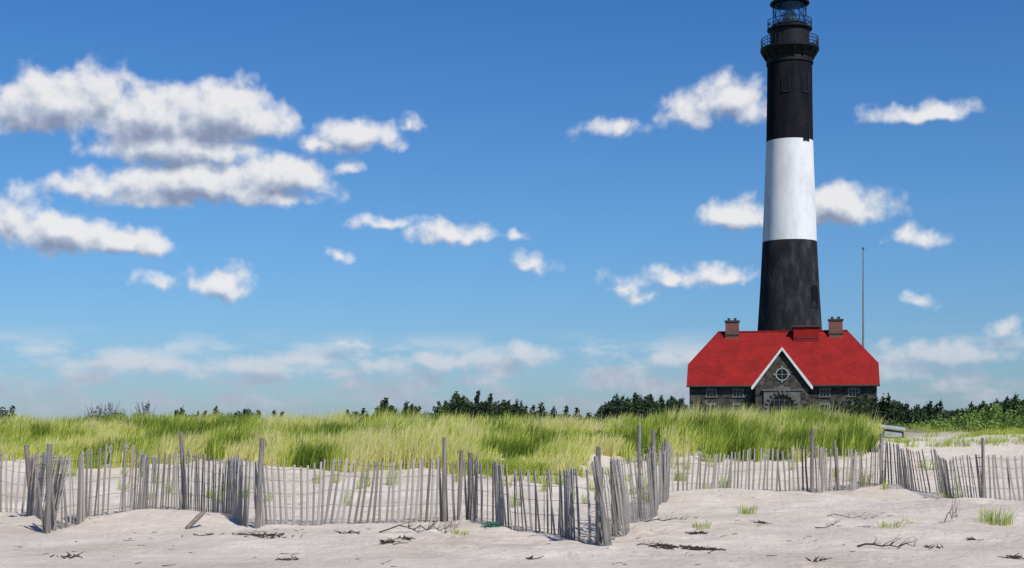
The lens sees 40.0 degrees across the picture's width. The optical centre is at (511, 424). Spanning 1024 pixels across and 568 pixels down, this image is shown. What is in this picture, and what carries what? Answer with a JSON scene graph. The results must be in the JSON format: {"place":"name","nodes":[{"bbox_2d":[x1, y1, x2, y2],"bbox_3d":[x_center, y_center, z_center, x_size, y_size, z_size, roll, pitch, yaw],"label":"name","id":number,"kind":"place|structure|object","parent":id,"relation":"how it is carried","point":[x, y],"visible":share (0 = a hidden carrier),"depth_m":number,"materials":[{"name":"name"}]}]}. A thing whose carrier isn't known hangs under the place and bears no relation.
{"place":"outdoors","nodes":[
{"label":"outdoors","id":0,"kind":"place"},
{"bbox_2d":[0,428,1023,567],"bbox_3d":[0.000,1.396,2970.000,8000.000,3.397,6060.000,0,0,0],"label":"ground","id":1,"kind":"structure","parent":0,"point":[790,534],"depth_m":21.27,"materials":[{"name":"beige sand"}]},
{"bbox_2d":[50,551,83,558],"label":"seaweed clump","id":2,"kind":"object","parent":1,"relation":"on","point":[74,555],"visible":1,"depth_m":17.01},
{"bbox_2d":[84,401,158,417],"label":"bayberry shrub","id":3,"kind":"object","parent":1,"relation":"on","point":[147,407],"visible":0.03,"depth_m":69.47,"materials":[{"name":"grey plant"}]},
{"bbox_2d":[185,509,206,528],"bbox_3d":[-4.756,1.437,21.167,0.353,0.315,0.078,0,0,-38],"label":"driftwood","id":4,"kind":"object","parent":1,"relation":"on","point":[197,518],"visible":1,"depth_m":21.14,"materials":[{"name":"grey wood"}]},
{"bbox_2d":[193,533,223,535],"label":"seaweed clump","id":5,"kind":"object","parent":1,"relation":"on","point":[194,534],"visible":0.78,"depth_m":20.06,"materials":[{"name":"plant"}]},
{"bbox_2d":[232,532,301,538],"bbox_3d":[-3.479,1.536,19.496,1.142,0.101,0.593,0,0,-8],"label":"seaweed clump","id":6,"kind":"object","parent":1,"relation":"on","point":[263,536],"visible":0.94,"depth_m":19.48,"materials":[{"name":"brown plant"}]},
{"bbox_2d":[275,556,297,560],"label":"seaweed clump","id":7,"kind":"object","parent":1,"relation":"on","point":[284,559],"visible":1,"depth_m":16.60,"materials":[{"name":"brown plant"}]},
{"bbox_2d":[334,530,358,533],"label":"seaweed clump","id":8,"kind":"object","parent":1,"relation":"on","point":[347,532],"visible":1,"depth_m":19.82,"materials":[{"name":"plant"}]},
{"bbox_2d":[162,410,533,421],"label":"shrubs","id":9,"kind":"object","parent":1,"relation":"on","point":[473,417],"visible":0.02,"depth_m":65.26,"materials":[{"name":"green plant"}]},
{"bbox_2d":[379,537,407,544],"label":"seaweed clump","id":10,"kind":"object","parent":1,"relation":"on","point":[387,541],"visible":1,"depth_m":18.29,"materials":[{"name":"brown plant"}]},
{"bbox_2d":[383,461,405,484],"bbox_3d":[-2.556,1.082,31.073,0.589,0.567,0.675,0,0,19],"label":"grass tuft","id":11,"kind":"object","parent":1,"relation":"on","point":[391,475],"visible":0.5,"depth_m":31.07,"materials":[{"name":"green plant"}]},
{"bbox_2d":[397,535,415,540],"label":"seaweed clump","id":12,"kind":"object","parent":1,"relation":"on","point":[406,538],"visible":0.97,"depth_m":19.44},
{"bbox_2d":[379,508,452,532],"bbox_3d":[-1.332,1.369,19.956,1.057,0.382,0.381,0,0,-17],"label":"dead branch","id":13,"kind":"object","parent":1,"relation":"on","point":[419,527],"visible":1,"depth_m":19.95,"materials":[{"name":"wood"}]},
{"bbox_2d":[414,512,463,530],"bbox_3d":[-1.014,1.392,20.411,0.830,0.313,0.280,0,0,-37],"label":"dead branch","id":14,"kind":"object","parent":1,"relation":"on","point":[442,528],"visible":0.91,"depth_m":20.42,"materials":[{"name":"wood"}]},
{"bbox_2d":[449,527,468,534],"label":"grass tuft","id":15,"kind":"object","parent":1,"relation":"on","point":[461,533],"visible":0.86,"depth_m":20.31,"materials":[{"name":"green plant"}]},
{"bbox_2d":[480,521,503,527],"bbox_3d":[-0.306,1.536,21.519,0.333,0.122,0.339,0,0,11],"label":"tangled net","id":16,"kind":"object","parent":1,"relation":"on","point":[491,524],"visible":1,"depth_m":21.46,"materials":[{"name":"teal fabric"}]},
{"bbox_2d":[0,489,998,566],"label":"beach litter","id":17,"kind":"object","parent":1,"relation":"on","point":[456,531],"visible":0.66,"depth_m":19.52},
{"bbox_2d":[0,400,1023,504],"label":"dune grass","id":18,"kind":"structure","parent":1,"relation":"on","point":[304,441],"depth_m":38.23,"materials":[{"name":"green plant"}]},
{"bbox_2d":[0,424,1023,545],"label":"sand fence","id":19,"kind":"object","parent":1,"relation":"on","point":[658,491],"visible":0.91,"depth_m":22.87,"materials":[{"name":"grey wood"}]},
{"bbox_2d":[0,390,1023,427],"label":"distant tree row","id":20,"kind":"object","parent":1,"relation":"on","point":[889,409],"visible":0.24,"depth_m":104.20,"materials":[{"name":"green plant"}]},
{"bbox_2d":[510,490,526,507],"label":"grass tuft","id":21,"kind":"object","parent":1,"relation":"on","point":[511,500],"visible":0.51,"depth_m":28.11,"materials":[{"name":"green plant"}]},
{"bbox_2d":[554,469,563,485],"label":"grass tuft","id":22,"kind":"object","parent":1,"relation":"on","point":[557,481],"visible":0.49,"depth_m":31.08,"materials":[{"name":"green plant"}]},
{"bbox_2d":[637,537,660,544],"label":"dead branch","id":23,"kind":"object","parent":1,"relation":"on","point":[648,541],"visible":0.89,"depth_m":18.78,"materials":[{"name":"wood"}]},
{"bbox_2d":[646,514,688,521],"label":"dead branch","id":24,"kind":"object","parent":1,"relation":"on","point":[666,518],"visible":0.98,"depth_m":22.70,"materials":[{"name":"wood"}]},
{"bbox_2d":[647,543,689,549],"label":"seaweed clump","id":25,"kind":"object","parent":1,"relation":"on","point":[662,545],"visible":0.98,"depth_m":18.39,"materials":[{"name":"brown plant"}]},
{"bbox_2d":[673,467,689,481],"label":"grass tuft","id":26,"kind":"object","parent":1,"relation":"on","point":[680,477],"visible":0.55,"depth_m":35.18,"materials":[{"name":"green plant"}]},
{"bbox_2d":[684,531,708,534],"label":"seaweed clump","id":27,"kind":"object","parent":1,"relation":"on","point":[696,532],"visible":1,"depth_m":20.75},
{"bbox_2d":[676,544,725,552],"bbox_3d":[2.477,1.627,18.339,0.667,0.109,1.349,0,0,0],"label":"seaweed clump","id":28,"kind":"object","parent":1,"relation":"on","point":[699,548],"visible":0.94,"depth_m":18.33,"materials":[{"name":"brown plant"}]},
{"bbox_2d":[692,521,709,529],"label":"grass tuft","id":29,"kind":"object","parent":1,"relation":"on","point":[706,526],"visible":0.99,"depth_m":21.33,"materials":[{"name":"green plant"}]},
{"bbox_2d":[716,472,733,487],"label":"grass tuft","id":30,"kind":"object","parent":1,"relation":"on","point":[723,482],"visible":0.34,"depth_m":33.75,"materials":[{"name":"green plant"}]},
{"bbox_2d":[734,502,761,514],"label":"grass tuft","id":31,"kind":"object","parent":1,"relation":"on","point":[744,511],"visible":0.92,"depth_m":24.30,"materials":[{"name":"green plant"}]},
{"bbox_2d":[751,520,770,523],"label":"seaweed clump","id":32,"kind":"object","parent":1,"relation":"on","point":[760,522],"visible":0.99,"depth_m":22.59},
{"bbox_2d":[762,387,801,414],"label":"stone portal","id":33,"kind":"object","parent":1,"relation":"on","point":[774,392],"visible":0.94,"depth_m":163.57,"materials":[{"name":"grey stone"}]},
{"bbox_2d":[770,395,793,414],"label":"arched door glass","id":34,"kind":"object","parent":33,"relation":"in","point":[774,403],"visible":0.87,"depth_m":163.81,"materials":[{"name":"black glass"}]},
{"bbox_2d":[689,351,876,415],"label":"stone walls","id":35,"kind":"structure","parent":1,"relation":"on","point":[793,380],"depth_m":164.16,"materials":[{"name":"grey stone"}]},
{"bbox_2d":[706,389,855,408],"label":"window frames","id":36,"kind":"structure","parent":35,"relation":"attached to","point":[742,389],"depth_m":165.83,"materials":[{"name":"grey wood"}]},
{"bbox_2d":[774,366,789,382],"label":"round window frame","id":37,"kind":"object","parent":35,"relation":"attached to","point":[775,374],"visible":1,"depth_m":163.71,"materials":[{"name":"white paint"}]},
{"bbox_2d":[777,369,786,379],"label":"round window glass","id":38,"kind":"object","parent":37,"relation":"attached to","point":[781,371],"visible":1,"depth_m":163.80,"materials":[{"name":"black glass"}]},
{"bbox_2d":[705,387,859,403],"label":"sills and lintels","id":39,"kind":"structure","parent":35,"relation":"attached to","point":[743,396],"depth_m":165.81,"materials":[{"name":"stone"}]},
{"bbox_2d":[707,389,858,414],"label":"window glass","id":40,"kind":"object","parent":35,"relation":"attached to","point":[822,392],"visible":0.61,"depth_m":165.86,"materials":[{"name":"black glass"}]},
{"bbox_2d":[687,331,879,385],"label":"roof","id":41,"kind":"structure","parent":35,"relation":"on","point":[745,358],"depth_m":167.14,"materials":[{"name":"red tile"}]},
{"bbox_2d":[686,384,879,386],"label":"gutters","id":42,"kind":"object","parent":41,"relation":"attached to","point":[750,385],"visible":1,"depth_m":165.19,"materials":[{"name":"red metal"}]},
{"bbox_2d":[718,330,847,332],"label":"ridge cap","id":43,"kind":"object","parent":41,"relation":"attached to","point":[773,331],"visible":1,"depth_m":170.01,"materials":[{"name":"red"}]},
{"bbox_2d":[725,320,842,338],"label":"brick chimneys","id":44,"kind":"object","parent":41,"relation":"on","point":[733,327],"visible":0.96,"depth_m":168.17,"materials":[{"name":"brown brick"}]},
{"bbox_2d":[724,316,843,335],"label":"chimney caps","id":45,"kind":"object","parent":44,"relation":"on","point":[736,320],"visible":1,"depth_m":170.15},
{"bbox_2d":[792,325,819,337],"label":"dormer trim","id":46,"kind":"structure","parent":41,"relation":"attached to","point":[807,326],"depth_m":168.13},
{"bbox_2d":[792,325,819,341],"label":"roof dormer","id":47,"kind":"object","parent":41,"relation":"on","point":[805,332],"visible":0.82,"depth_m":168.29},
{"bbox_2d":[757,0,821,330],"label":"lighthouse","id":48,"kind":"object","parent":1,"relation":"on","point":[789,298],"visible":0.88,"depth_m":178.29,"materials":[{"name":"black paint"}]},
{"bbox_2d":[781,72,789,91],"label":"window","id":49,"kind":"structure","parent":48,"relation":"in","point":[786,77],"depth_m":178.27,"materials":[{"name":"black glass"}]},
{"bbox_2d":[802,73,808,92],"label":"window","id":50,"kind":"structure","parent":48,"relation":"in","point":[805,79],"depth_m":178.53,"materials":[{"name":"black glass"}]},
{"bbox_2d":[803,121,809,140],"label":"window","id":51,"kind":"structure","parent":48,"relation":"in","point":[805,125],"depth_m":178.49,"materials":[{"name":"black glass"}]},
{"bbox_2d":[811,285,817,307],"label":"window","id":52,"kind":"structure","parent":48,"relation":"in","point":[814,290],"depth_m":178.14,"materials":[{"name":"black glass"}]},
{"bbox_2d":[805,556,829,561],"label":"seaweed clump","id":53,"kind":"object","parent":1,"relation":"on","point":[817,558],"visible":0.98,"depth_m":16.59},
{"bbox_2d":[815,520,839,527],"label":"dead branch","id":54,"kind":"object","parent":1,"relation":"on","point":[826,524],"visible":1,"depth_m":21.93,"materials":[{"name":"wood"}]},
{"bbox_2d":[827,512,883,518],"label":"dead branch","id":55,"kind":"object","parent":1,"relation":"on","point":[857,516],"visible":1,"depth_m":23.17,"materials":[{"name":"wood"}]},
{"bbox_2d":[862,247,863,346],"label":"flagpole","id":56,"kind":"object","parent":1,"relation":"on","point":[863,303],"visible":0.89,"depth_m":191.92,"materials":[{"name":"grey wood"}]},
{"bbox_2d":[858,470,873,485],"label":"grass tuft","id":57,"kind":"object","parent":1,"relation":"on","point":[864,477],"visible":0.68,"depth_m":34.20,"materials":[{"name":"green plant"}]},
{"bbox_2d":[857,534,916,546],"bbox_3d":[4.987,1.550,18.721,0.776,0.189,0.226,0,0,0],"label":"dead branch","id":58,"kind":"object","parent":1,"relation":"on","point":[892,542],"visible":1,"depth_m":18.71,"materials":[{"name":"wood"}]},
{"bbox_2d":[877,519,904,527],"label":"grass tuft","id":59,"kind":"object","parent":1,"relation":"on","point":[890,524],"visible":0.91,"depth_m":21.74,"materials":[{"name":"green plant"}]},
{"bbox_2d":[880,424,905,437],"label":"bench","id":60,"kind":"object","parent":1,"relation":"on","point":[895,433],"visible":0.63,"depth_m":45.76,"materials":[{"name":"grey paint"}]},
{"bbox_2d":[884,431,901,436],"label":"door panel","id":61,"kind":"structure","parent":60,"relation":"in","point":[894,434],"depth_m":45.74,"materials":[{"name":"grey paint"}]},
{"bbox_2d":[923,543,942,548],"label":"seaweed clump","id":62,"kind":"object","parent":1,"relation":"on","point":[926,546],"visible":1,"depth_m":19.12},
{"bbox_2d":[876,400,1023,431],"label":"shrubs","id":63,"kind":"object","parent":1,"relation":"on","point":[979,421],"visible":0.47,"depth_m":51.91,"materials":[{"name":"green plant"}]},
{"bbox_2d":[944,493,960,521],"bbox_3d":[7.092,1.299,22.573,0.142,0.535,0.452,0,0,40],"label":"dead branch","id":64,"kind":"object","parent":1,"relation":"on","point":[952,506],"visible":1,"depth_m":22.58,"materials":[{"name":"wood"}]},
{"bbox_2d":[940,489,965,498],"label":"grass tuft","id":65,"kind":"object","parent":1,"relation":"on","point":[947,496],"visible":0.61,"depth_m":31.45,"materials":[{"name":"green plant"}]},
{"bbox_2d":[976,504,1019,525],"bbox_3d":[7.832,1.443,22.549,0.852,0.378,0.820,0,0,0],"label":"grass tuft","id":66,"kind":"object","parent":1,"relation":"on","point":[990,520],"visible":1,"depth_m":22.42,"materials":[{"name":"green plant"}]},
{"bbox_2d":[998,553,1023,559],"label":"seaweed clump","id":67,"kind":"object","parent":1,"relation":"on","point":[1014,557],"visible":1,"depth_m":16.74,"materials":[{"name":"brown plant"}]},
{"bbox_2d":[0,0,1023,421],"label":"sky","id":68,"kind":"structure","parent":0,"point":[297,206],"materials":[{"name":"blue"}]},
{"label":"entrance gable roof","id":69,"kind":"object","parent":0,"visible":0},
{"bbox_2d":[751,347,812,388],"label":"white bargeboards","id":70,"kind":"object","parent":69,"relation":"attached to","point":[772,361],"visible":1,"depth_m":163.43,"materials":[{"name":"paint"}]}
]}

